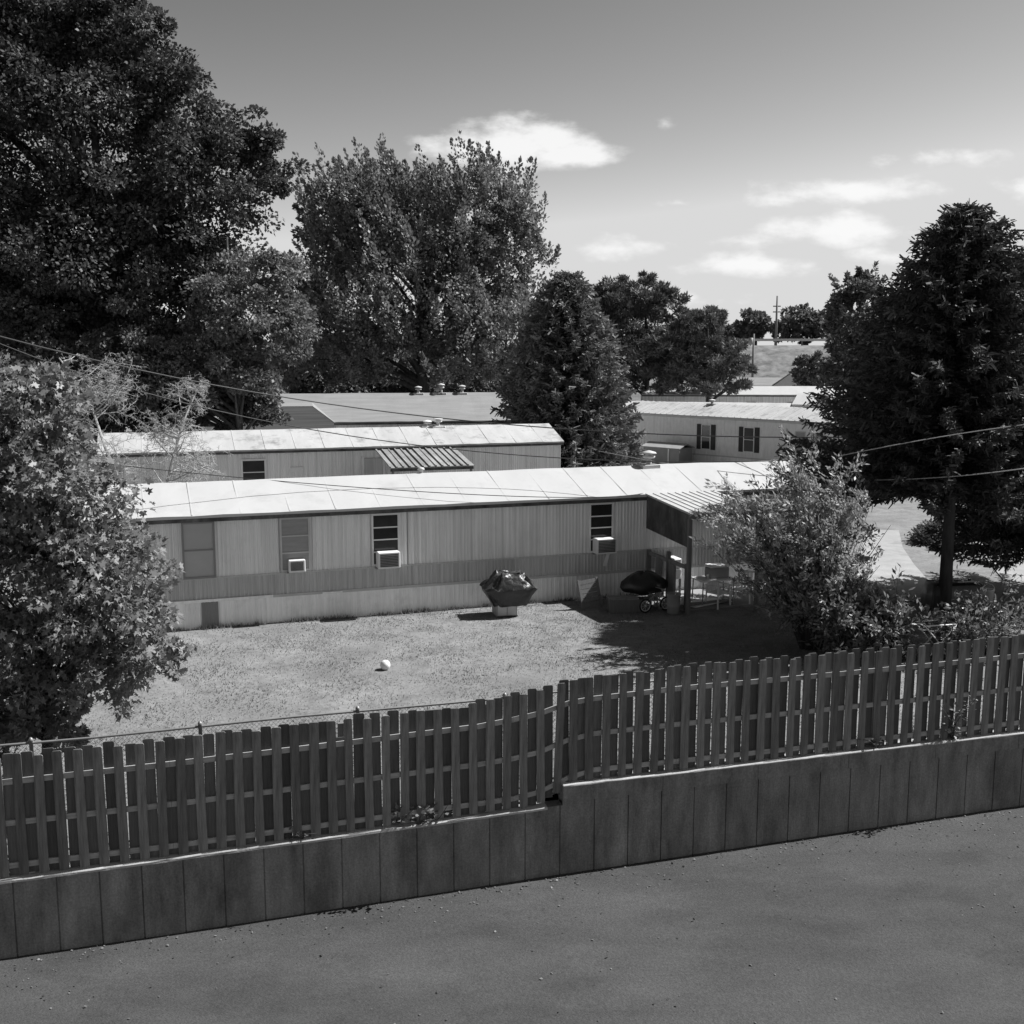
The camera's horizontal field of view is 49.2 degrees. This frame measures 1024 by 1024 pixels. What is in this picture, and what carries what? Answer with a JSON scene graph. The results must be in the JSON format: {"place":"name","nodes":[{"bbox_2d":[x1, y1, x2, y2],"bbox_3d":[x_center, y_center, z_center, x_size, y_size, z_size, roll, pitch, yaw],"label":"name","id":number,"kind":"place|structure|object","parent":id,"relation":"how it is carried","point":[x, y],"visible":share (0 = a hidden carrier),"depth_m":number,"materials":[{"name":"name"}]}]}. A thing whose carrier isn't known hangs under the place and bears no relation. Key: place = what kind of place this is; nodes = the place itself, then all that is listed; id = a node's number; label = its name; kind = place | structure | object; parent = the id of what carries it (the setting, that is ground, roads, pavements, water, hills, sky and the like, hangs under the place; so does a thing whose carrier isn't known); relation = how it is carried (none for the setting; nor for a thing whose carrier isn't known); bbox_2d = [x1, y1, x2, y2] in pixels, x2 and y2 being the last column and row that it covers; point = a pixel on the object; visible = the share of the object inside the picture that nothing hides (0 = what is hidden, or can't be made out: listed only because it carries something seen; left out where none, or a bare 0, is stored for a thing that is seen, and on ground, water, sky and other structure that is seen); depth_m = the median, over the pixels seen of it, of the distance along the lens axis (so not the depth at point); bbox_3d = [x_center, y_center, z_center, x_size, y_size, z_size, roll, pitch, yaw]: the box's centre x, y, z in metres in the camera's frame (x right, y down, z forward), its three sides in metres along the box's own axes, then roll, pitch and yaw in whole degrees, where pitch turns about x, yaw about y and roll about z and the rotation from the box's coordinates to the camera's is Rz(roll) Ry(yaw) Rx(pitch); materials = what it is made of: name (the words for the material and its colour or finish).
{"place":"outdoors","nodes":[
{"label":"outdoors","id":0,"kind":"place"},
{"bbox_2d":[0,345,830,400],"bbox_3d":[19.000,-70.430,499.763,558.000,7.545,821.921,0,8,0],"label":"embankment hill","id":1,"kind":"structure","parent":0,"point":[773,361],"depth_m":125.59,"materials":[{"name":"grey plant"}]},
{"bbox_2d":[508,338,826,345],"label":"guard rail","id":2,"kind":"object","parent":1,"relation":"on","point":[801,340],"visible":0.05,"depth_m":131.01,"materials":[{"name":"metal"}]},
{"bbox_2d":[667,322,725,331],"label":"tree","id":3,"kind":"object","parent":1,"relation":"on","point":[721,327],"visible":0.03,"depth_m":207.40,"materials":[{"name":"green plant"}]},
{"bbox_2d":[723,307,771,344],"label":"tree","id":4,"kind":"object","parent":1,"relation":"on","point":[755,322],"visible":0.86,"depth_m":200.37,"materials":[{"name":"grey plant"}]},
{"bbox_2d":[748,334,754,376],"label":"utility pole","id":5,"kind":"object","parent":1,"relation":"on","point":[751,341],"visible":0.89,"depth_m":120.58,"materials":[{"name":"grey paint"}]},
{"bbox_2d":[773,296,780,344],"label":"utility pole","id":6,"kind":"object","parent":1,"relation":"on","point":[776,318],"visible":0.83,"depth_m":147.71,"materials":[{"name":"wood"}]},
{"bbox_2d":[765,302,843,344],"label":"tree","id":7,"kind":"object","parent":1,"relation":"on","point":[802,321],"visible":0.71,"depth_m":195.47,"materials":[{"name":"black plant"}]},
{"bbox_2d":[0,805,1023,1023],"bbox_3d":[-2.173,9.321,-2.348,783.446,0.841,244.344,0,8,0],"label":"road","id":8,"kind":"structure","parent":0,"point":[828,934],"depth_m":16.47,"materials":[{"name":"grey asphalt"}]},
{"bbox_2d":[0,728,1023,958],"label":"retaining wall","id":9,"kind":"structure","parent":8,"relation":"on","point":[594,823],"depth_m":18.62,"materials":[{"name":"concrete"}]},
{"bbox_2d":[285,828,317,840],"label":"wall weed","id":10,"kind":"object","parent":9,"relation":"on","point":[299,837],"depth_m":17.59,"materials":[{"name":"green plant"}]},
{"bbox_2d":[391,799,417,825],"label":"wall weed","id":11,"kind":"object","parent":9,"relation":"on","point":[398,820],"depth_m":18.01,"materials":[{"name":"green plant"}]},
{"bbox_2d":[410,803,448,830],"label":"wall weed","id":12,"kind":"object","parent":9,"relation":"on","point":[427,821],"depth_m":18.06,"materials":[{"name":"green plant"}]},
{"bbox_2d":[0,634,1023,878],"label":"board fence","id":13,"kind":"object","parent":9,"relation":"on","point":[314,778],"visible":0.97,"depth_m":18.25,"materials":[{"name":"wood"}]},
{"bbox_2d":[938,695,977,741],"bbox_3d":[8.107,3.872,20.509,0.711,1.111,0.587,0,8,0],"label":"vine","id":14,"kind":"object","parent":13,"relation":"attached to","point":[952,734],"visible":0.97,"depth_m":20.46,"materials":[{"name":"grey plant"}]},
{"bbox_2d":[858,734,886,747],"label":"wall weed","id":15,"kind":"object","parent":9,"relation":"on","point":[878,744],"depth_m":20.14,"materials":[{"name":"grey plant"}]},
{"bbox_2d":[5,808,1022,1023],"bbox_3d":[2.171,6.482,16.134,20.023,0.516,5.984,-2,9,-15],"label":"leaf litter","id":16,"kind":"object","parent":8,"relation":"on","point":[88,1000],"visible":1,"depth_m":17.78,"materials":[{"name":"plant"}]},
{"bbox_2d":[0,417,1023,863],"bbox_3d":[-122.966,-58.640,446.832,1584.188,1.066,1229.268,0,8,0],"label":"lawn","id":17,"kind":"structure","parent":0,"point":[904,517],"depth_m":26.30,"materials":[{"name":"plant"}]},
{"bbox_2d":[0,321,87,438],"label":"understory tree","id":18,"kind":"object","parent":17,"relation":"on","point":[19,352],"depth_m":81.72,"materials":[{"name":"grey plant"}]},
{"bbox_2d":[0,351,199,766],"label":"sweetgum tree","id":19,"kind":"object","parent":17,"relation":"on","point":[48,560],"visible":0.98,"depth_m":18.23,"materials":[{"name":"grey plant"}]},
{"bbox_2d":[7,319,202,353],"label":"understory tree","id":20,"kind":"object","parent":17,"relation":"on","point":[80,343],"depth_m":82.31,"materials":[{"name":"grey plant"}]},
{"bbox_2d":[23,351,230,484],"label":"bare tree","id":21,"kind":"object","parent":17,"relation":"on","point":[170,434],"visible":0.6,"depth_m":40.55,"materials":[{"name":"grey plant"}]},
{"bbox_2d":[11,348,293,432],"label":"understory tree","id":22,"kind":"object","parent":17,"relation":"on","point":[255,410],"visible":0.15,"depth_m":50.74,"materials":[{"name":"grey plant"}]},
{"bbox_2d":[0,0,311,432],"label":"maple tree","id":23,"kind":"object","parent":17,"relation":"on","point":[56,276],"visible":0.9,"depth_m":49.97,"materials":[{"name":"grey plant"}]},
{"bbox_2d":[1,237,321,429],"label":"maple tree","id":24,"kind":"object","parent":17,"relation":"on","point":[182,350],"visible":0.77,"depth_m":49.33,"materials":[{"name":"grey plant"}]},
{"bbox_2d":[178,321,288,393],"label":"understory tree","id":25,"kind":"object","parent":17,"relation":"on","point":[286,391],"depth_m":91.34,"materials":[{"name":"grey plant"}]},
{"bbox_2d":[97,418,563,484],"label":"mobile home","id":26,"kind":"object","parent":17,"relation":"on","point":[277,453],"visible":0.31,"depth_m":47.90,"materials":[{"name":"metal"}]},
{"bbox_2d":[241,459,266,479],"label":"window","id":27,"kind":"structure","parent":26,"relation":"in","point":[250,468],"depth_m":46.60,"materials":[{"name":"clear glass"}]},
{"bbox_2d":[361,456,384,474],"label":"door","id":28,"kind":"structure","parent":26,"relation":"in","point":[369,466],"depth_m":48.11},
{"bbox_2d":[375,447,474,473],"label":"door awning","id":29,"kind":"object","parent":26,"relation":"attached to","point":[414,459],"depth_m":46.72,"materials":[{"name":"metal"}]},
{"bbox_2d":[269,332,398,393],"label":"understory tree","id":30,"kind":"object","parent":17,"relation":"on","point":[318,386],"visible":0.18,"depth_m":97.14,"materials":[{"name":"grey plant"}]},
{"bbox_2d":[200,383,510,430],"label":"mobile home","id":31,"kind":"object","parent":17,"relation":"on","point":[471,406],"visible":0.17,"depth_m":64.36,"materials":[{"name":"grey metal"}]},
{"bbox_2d":[380,660,389,669],"bbox_3d":[-2.865,3.457,25.290,0.237,0.230,0.237,9,28,-18],"label":"ball","id":32,"kind":"object","parent":17,"relation":"on","point":[384,664],"visible":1,"depth_m":25.21,"materials":[{"name":"white plastic"}]},
{"bbox_2d":[335,352,437,392],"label":"understory tree","id":33,"kind":"object","parent":17,"relation":"on","point":[379,388],"visible":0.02,"depth_m":100.88,"materials":[{"name":"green plant"}]},
{"bbox_2d":[161,592,637,632],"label":"weed fringe grass","id":34,"kind":"structure","parent":17,"relation":"on","point":[257,623],"depth_m":29.78,"materials":[{"name":"plant"}]},
{"bbox_2d":[256,129,561,392],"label":"silver maple tree","id":35,"kind":"object","parent":17,"relation":"on","point":[436,250],"visible":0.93,"depth_m":77.30,"materials":[{"name":"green plant"}]},
{"bbox_2d":[0,666,844,810],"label":"chain link fence","id":36,"kind":"object","parent":17,"relation":"on","point":[31,742],"visible":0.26,"depth_m":17.88,"materials":[{"name":"metal"}]},
{"bbox_2d":[71,450,829,631],"bbox_3d":[-1.058,0.423,32.766,21.940,4.150,3.980,-3,9,-19],"label":"mobile home","id":37,"kind":"object","parent":17,"relation":"on","point":[233,546],"visible":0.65,"depth_m":30.45,"materials":[{"name":"metal"}]},
{"bbox_2d":[181,522,216,579],"bbox_3d":[-7.956,0.975,28.436,0.814,1.468,0.044,-3,9,-19],"label":"window","id":38,"kind":"structure","parent":37,"relation":"in","point":[198,538],"depth_m":28.43,"materials":[{"name":"grey glass"}]},
{"bbox_2d":[279,517,310,571],"bbox_3d":[-5.662,0.840,29.214,0.786,1.433,0.044,-3,9,-19],"label":"window","id":39,"kind":"structure","parent":37,"relation":"in","point":[294,532],"depth_m":29.19,"materials":[{"name":"glass"}]},
{"bbox_2d":[287,558,305,573],"bbox_3d":[-5.619,1.416,29.208,0.492,0.359,0.200,-3,9,-19],"label":"window air conditioner","id":40,"kind":"object","parent":37,"relation":"attached to","point":[296,565],"depth_m":29.12,"materials":[{"name":"grey paint"}]},
{"bbox_2d":[96,462,642,497],"bbox_3d":[-3.882,-0.926,31.349,16.664,1.063,2.263,-1,8,-5],"label":"overhead cable","id":41,"kind":"object","parent":37,"relation":"attached to","point":[385,489],"visible":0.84,"depth_m":30.63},
{"bbox_2d":[371,513,399,565],"bbox_3d":[-3.390,0.735,29.989,0.764,1.419,0.044,-3,9,-19],"label":"window","id":42,"kind":"structure","parent":37,"relation":"in","point":[385,527],"depth_m":29.96,"materials":[{"name":"black glass"}]},
{"bbox_2d":[375,550,399,569],"bbox_3d":[-3.313,1.284,29.916,0.658,0.471,0.340,-3,9,-19],"label":"window air conditioner","id":43,"kind":"object","parent":37,"relation":"attached to","point":[387,559],"depth_m":29.77,"materials":[{"name":"grey paint"}]},
{"bbox_2d":[588,502,613,552],"bbox_3d":[2.548,0.444,32.012,0.754,1.432,0.044,-3,9,-19],"label":"window","id":44,"kind":"structure","parent":37,"relation":"in","point":[601,515],"depth_m":31.98,"materials":[{"name":"black glass"}]},
{"bbox_2d":[591,536,616,554],"bbox_3d":[2.650,0.972,31.946,0.683,0.473,0.340,-3,9,-19],"label":"window air conditioner","id":45,"kind":"object","parent":37,"relation":"attached to","point":[604,545],"depth_m":31.81,"materials":[{"name":"grey paint"}]},
{"bbox_2d":[603,554,609,565],"bbox_3d":[2.721,1.358,32.210,0.212,0.431,0.030,-3,9,-19],"label":"white strip","id":46,"kind":"object","parent":37,"relation":"attached to","point":[606,560],"visible":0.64,"depth_m":32.20,"materials":[{"name":"plastic"}]},
{"bbox_2d":[645,490,761,614],"bbox_3d":[5.341,1.107,31.523,2.264,3.060,2.680,-3,9,-19],"label":"porch awning","id":47,"kind":"object","parent":37,"relation":"attached to","point":[666,520],"visible":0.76,"depth_m":30.88,"materials":[{"name":"metal"}]},
{"bbox_2d":[600,451,1023,480],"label":"overhead cable","id":48,"kind":"object","parent":37,"relation":"attached to","point":[854,480],"visible":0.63,"depth_m":27.08,"materials":[{"name":"black rubber"}]},
{"bbox_2d":[397,327,514,392],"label":"understory tree","id":49,"kind":"object","parent":17,"relation":"on","point":[475,385],"visible":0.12,"depth_m":95.76,"materials":[{"name":"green plant"}]},
{"bbox_2d":[0,713,1006,877],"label":"fence edge grass","id":50,"kind":"structure","parent":17,"relation":"on","point":[740,750],"depth_m":20.07,"materials":[{"name":"plant"}]},
{"bbox_2d":[480,570,537,616],"bbox_3d":[-0.081,2.173,30.261,1.504,1.266,0.928,-2,9,-13],"label":"covered grill","id":51,"kind":"object","parent":17,"relation":"on","point":[507,593],"visible":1,"depth_m":29.95,"materials":[{"name":"grey paint"}]},
{"bbox_2d":[498,606,515,615],"bbox_3d":[-0.135,2.635,30.025,0.510,0.280,0.013,-2,9,-13],"label":"cart door","id":52,"kind":"structure","parent":51,"relation":"in","point":[502,611],"depth_m":30.03,"materials":[{"name":"metal"}]},
{"bbox_2d":[488,269,653,467],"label":"spruce tree","id":53,"kind":"object","parent":17,"relation":"on","point":[553,384],"visible":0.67,"depth_m":56.00,"materials":[{"name":"grey plant"}]},
{"bbox_2d":[577,577,602,609],"bbox_3d":[2.156,2.267,30.953,0.703,0.906,0.249,-3,9,-22],"label":"slatted panel","id":54,"kind":"object","parent":17,"relation":"on","point":[582,595],"visible":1,"depth_m":30.93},
{"bbox_2d":[607,595,646,612],"bbox_3d":[3.135,2.524,30.643,1.020,0.400,0.470,-1,8,-5],"label":"wooden box","id":55,"kind":"object","parent":17,"relation":"on","point":[623,603],"visible":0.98,"depth_m":30.43,"materials":[{"name":"wood"}]},
{"bbox_2d":[620,570,666,605],"bbox_3d":[3.688,2.128,31.282,1.415,1.003,0.947,-3,9,-19],"label":"covered grill","id":56,"kind":"object","parent":17,"relation":"on","point":[642,582],"visible":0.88,"depth_m":30.92,"materials":[{"name":"black fabric"}]},
{"bbox_2d":[588,269,700,394],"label":"pine tree","id":57,"kind":"object","parent":17,"relation":"on","point":[621,301],"visible":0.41,"depth_m":94.79,"materials":[{"name":"grey plant"}]},
{"bbox_2d":[639,587,666,612],"bbox_3d":[3.919,2.404,30.573,1.003,0.641,0.463,-1,9,-7],"label":"bicycle","id":58,"kind":"object","parent":17,"relation":"on","point":[650,605],"visible":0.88,"depth_m":30.45,"materials":[{"name":"metal"}]},
{"bbox_2d":[647,549,685,611],"bbox_3d":[4.372,1.844,31.536,0.100,1.500,2.430,-3,9,-19],"label":"porch railing","id":59,"kind":"object","parent":17,"relation":"on","point":[671,564],"visible":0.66,"depth_m":31.35,"materials":[{"name":"grey wood"}]},
{"bbox_2d":[641,441,694,463],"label":"storage shed","id":60,"kind":"structure","parent":17,"relation":"on","point":[673,453],"depth_m":68.04,"materials":[{"name":"grey paint"}]},
{"bbox_2d":[666,585,680,614],"bbox_3d":[4.375,2.347,30.286,0.410,0.824,0.410,0,8,0],"label":"bin","id":61,"kind":"object","parent":17,"relation":"on","point":[673,603],"visible":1,"depth_m":30.17,"materials":[{"name":"grey paint"}]},
{"bbox_2d":[629,304,759,401],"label":"tree","id":62,"kind":"object","parent":17,"relation":"on","point":[708,368],"visible":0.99,"depth_m":89.36,"materials":[{"name":"plant"}]},
{"bbox_2d":[649,583,784,610],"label":"porch slab","id":63,"kind":"structure","parent":17,"relation":"on","point":[742,601],"depth_m":32.04,"materials":[{"name":"concrete"}]},
{"bbox_2d":[655,556,681,596],"bbox_3d":[4.529,1.865,32.412,0.600,1.100,0.540,-3,9,-19],"label":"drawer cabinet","id":64,"kind":"object","parent":63,"relation":"on","point":[678,569],"visible":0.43,"depth_m":32.21,"materials":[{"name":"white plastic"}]},
{"bbox_2d":[680,598,732,607],"bbox_3d":[5.388,2.537,31.353,1.950,0.135,0.886,-3,9,-19],"label":"plank pile","id":65,"kind":"object","parent":63,"relation":"on","point":[698,603],"visible":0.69,"depth_m":31.16,"materials":[{"name":"grey wood"}]},
{"bbox_2d":[691,575,734,606],"bbox_3d":[5.641,2.202,31.373,1.100,0.741,0.700,-3,9,-19],"label":"porch table","id":66,"kind":"object","parent":63,"relation":"on","point":[703,579],"visible":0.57,"depth_m":31.19,"materials":[{"name":"white plastic"}]},
{"bbox_2d":[704,563,729,578],"bbox_3d":[5.740,1.642,31.340,0.620,0.370,0.380,-3,9,-19],"label":"cooler","id":67,"kind":"object","parent":66,"relation":"on","point":[715,570],"visible":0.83,"depth_m":31.18,"materials":[{"name":"grey paint"}]},
{"bbox_2d":[623,401,812,407],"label":"mobile home","id":68,"kind":"object","parent":17,"relation":"on","point":[764,404],"visible":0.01,"depth_m":82.63,"materials":[{"name":"metal"}]},
{"bbox_2d":[705,574,731,609],"bbox_3d":[5.744,2.193,31.165,0.585,0.921,0.492,-7,11,-40],"label":"patio chair","id":69,"kind":"object","parent":17,"relation":"on","point":[712,587],"visible":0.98,"depth_m":31.17,"materials":[{"name":"white plastic"}]},
{"bbox_2d":[680,377,781,385],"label":"mobile home","id":70,"kind":"object","parent":17,"relation":"on","point":[764,381],"visible":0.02,"depth_m":118.34,"materials":[{"name":"metal"}]},
{"bbox_2d":[618,399,846,470],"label":"mobile home","id":71,"kind":"object","parent":17,"relation":"on","point":[693,418],"visible":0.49,"depth_m":67.36,"materials":[{"name":"metal"}]},
{"bbox_2d":[701,424,710,449],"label":"window","id":72,"kind":"structure","parent":71,"relation":"in","point":[705,428],"depth_m":68.03,"materials":[{"name":"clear glass"}]},
{"bbox_2d":[743,427,754,452],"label":"window","id":73,"kind":"structure","parent":71,"relation":"in","point":[748,443],"depth_m":65.95,"materials":[{"name":"grey glass"}]},
{"bbox_2d":[795,431,805,451],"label":"window","id":74,"kind":"structure","parent":71,"relation":"in","point":[797,433],"depth_m":63.60,"materials":[{"name":"glass"}]},
{"bbox_2d":[731,569,753,603],"bbox_3d":[6.527,2.130,31.627,0.585,0.921,0.492,5,10,28],"label":"patio chair","id":75,"kind":"object","parent":17,"relation":"on","point":[741,587],"visible":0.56,"depth_m":31.70,"materials":[{"name":"white plastic"}]},
{"bbox_2d":[640,386,846,402],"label":"mobile home","id":76,"kind":"object","parent":17,"relation":"on","point":[771,394],"visible":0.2,"depth_m":96.05,"materials":[{"name":"metal"}]},
{"bbox_2d":[688,424,890,650],"bbox_3d":[6.678,0.581,26.808,4.634,5.502,4.420,6,11,37],"label":"windblown bush","id":77,"kind":"object","parent":17,"relation":"on","point":[801,552],"visible":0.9,"depth_m":26.04,"materials":[{"name":"grey plant"}]},
{"bbox_2d":[772,373,840,385],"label":"mobile home","id":78,"kind":"object","parent":17,"relation":"on","point":[787,380],"visible":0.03,"depth_m":113.50,"materials":[{"name":"metal"}]},
{"bbox_2d":[788,350,832,385],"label":"dark shrub","id":79,"kind":"object","parent":17,"relation":"on","point":[799,372],"visible":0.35,"depth_m":106.42,"materials":[{"name":"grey plant"}]},
{"bbox_2d":[792,393,865,407],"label":"mobile home","id":80,"kind":"object","parent":17,"relation":"on","point":[799,400],"visible":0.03,"depth_m":81.89,"materials":[{"name":"metal"}]},
{"bbox_2d":[763,544,922,660],"bbox_3d":[7.584,2.200,25.768,3.829,2.790,3.374,0,8,0],"label":"bush","id":81,"kind":"object","parent":17,"relation":"on","point":[842,624],"visible":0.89,"depth_m":25.52,"materials":[{"name":"grey plant"}]},
{"bbox_2d":[804,261,917,537],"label":"deciduous tree","id":82,"kind":"object","parent":17,"relation":"on","point":[849,295],"visible":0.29,"depth_m":41.20,"materials":[{"name":"black plant"}]},
{"bbox_2d":[847,563,931,656],"bbox_3d":[8.565,2.543,25.888,2.152,2.704,2.117,5,10,33],"label":"bush","id":83,"kind":"object","parent":17,"relation":"on","point":[895,603],"visible":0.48,"depth_m":25.69,"materials":[{"name":"grey plant"}]},
{"bbox_2d":[772,198,1023,611],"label":"spruce tree","id":84,"kind":"object","parent":17,"relation":"on","point":[952,363],"visible":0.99,"depth_m":28.52,"materials":[{"name":"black plant"}]},
{"bbox_2d":[882,607,913,659],"bbox_3d":[8.878,2.803,25.705,0.827,1.356,0.634,0,8,0],"label":"tall weed","id":85,"kind":"object","parent":17,"relation":"on","point":[905,638],"visible":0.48,"depth_m":25.60,"materials":[{"name":"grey plant"}]},
{"bbox_2d":[914,619,957,654],"bbox_3d":[9.734,2.969,25.765,0.872,0.882,0.506,-2,9,-11],"label":"folding stand","id":86,"kind":"object","parent":17,"relation":"on","point":[926,626],"visible":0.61,"depth_m":25.73,"materials":[{"name":"metal"}]},
{"bbox_2d":[904,518,970,546],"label":"dark shrub","id":87,"kind":"object","parent":17,"relation":"on","point":[920,528],"visible":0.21,"depth_m":41.36,"materials":[{"name":"grey plant"}]},
{"bbox_2d":[923,603,971,654],"bbox_3d":[10.120,2.736,26.004,1.230,1.332,0.632,2,9,13],"label":"tall weed","id":88,"kind":"object","parent":17,"relation":"on","point":[926,610],"visible":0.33,"depth_m":25.98,"materials":[{"name":"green plant"}]},
{"bbox_2d":[917,591,1003,660],"bbox_3d":[10.439,2.700,25.719,1.984,1.996,2.084,0,8,0],"label":"bush","id":89,"kind":"object","parent":17,"relation":"on","point":[959,633],"visible":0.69,"depth_m":25.40,"materials":[{"name":"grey plant"}]},
{"bbox_2d":[950,595,982,654],"bbox_3d":[10.607,2.695,26.050,0.899,1.534,0.606,0,8,0],"label":"tall weed","id":90,"kind":"object","parent":17,"relation":"on","point":[974,601],"visible":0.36,"depth_m":25.98,"materials":[{"name":"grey plant"}]},
{"bbox_2d":[910,295,1023,574],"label":"spruce tree","id":91,"kind":"object","parent":17,"relation":"on","point":[995,539],"visible":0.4,"depth_m":31.55,"materials":[{"name":"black plant"}]},
{"bbox_2d":[971,626,995,653],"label":"tall weed","id":92,"kind":"object","parent":17,"relation":"on","point":[985,637],"visible":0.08,"depth_m":26.37,"materials":[{"name":"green plant"}]},
{"bbox_2d":[950,564,1023,654],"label":"bush","id":93,"kind":"object","parent":17,"relation":"on","point":[1001,630],"visible":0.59,"depth_m":25.89,"materials":[{"name":"grey plant"}]},
{"bbox_2d":[984,584,994,602],"bbox_3d":[13.583,2.303,31.893,0.326,0.536,0.326,8,12,44],"label":"bucket","id":94,"kind":"object","parent":17,"relation":"on","point":[989,593],"visible":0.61,"depth_m":31.78,"materials":[{"name":"white plastic"}]},
{"bbox_2d":[0,336,1023,437],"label":"overhead cable","id":95,"kind":"object","parent":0,"point":[394,412],"visible":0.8,"depth_m":34.92,"materials":[{"name":"black rubber"}]},
{"bbox_2d":[0,343,1023,462],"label":"overhead cable","id":96,"kind":"object","parent":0,"point":[470,450],"visible":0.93,"depth_m":29.88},
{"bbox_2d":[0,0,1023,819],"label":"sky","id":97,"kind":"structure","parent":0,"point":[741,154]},
{"bbox_2d":[852,530,927,600],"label":"driveway","id":98,"kind":"structure","parent":0,"point":[894,553],"depth_m":36.46,"materials":[{"name":"concrete"}]},
{"bbox_2d":[840,424,1023,455],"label":"overhead cable","id":99,"kind":"object","parent":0,"point":[930,438],"visible":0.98,"depth_m":26.07,"materials":[{"name":"black rubber"}]},
{"bbox_2d":[920,579,984,609],"bbox_3d":[12.193,2.281,30.947,1.605,0.770,0.919,-1,8,-6],"label":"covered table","id":100,"kind":"object","parent":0,"point":[930,594],"visible":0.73,"depth_m":30.55,"materials":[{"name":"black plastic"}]},
{"bbox_2d":[973,542,1023,582],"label":"street","id":101,"kind":"structure","parent":0,"point":[1019,569],"depth_m":35.81,"materials":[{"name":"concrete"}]}
]}

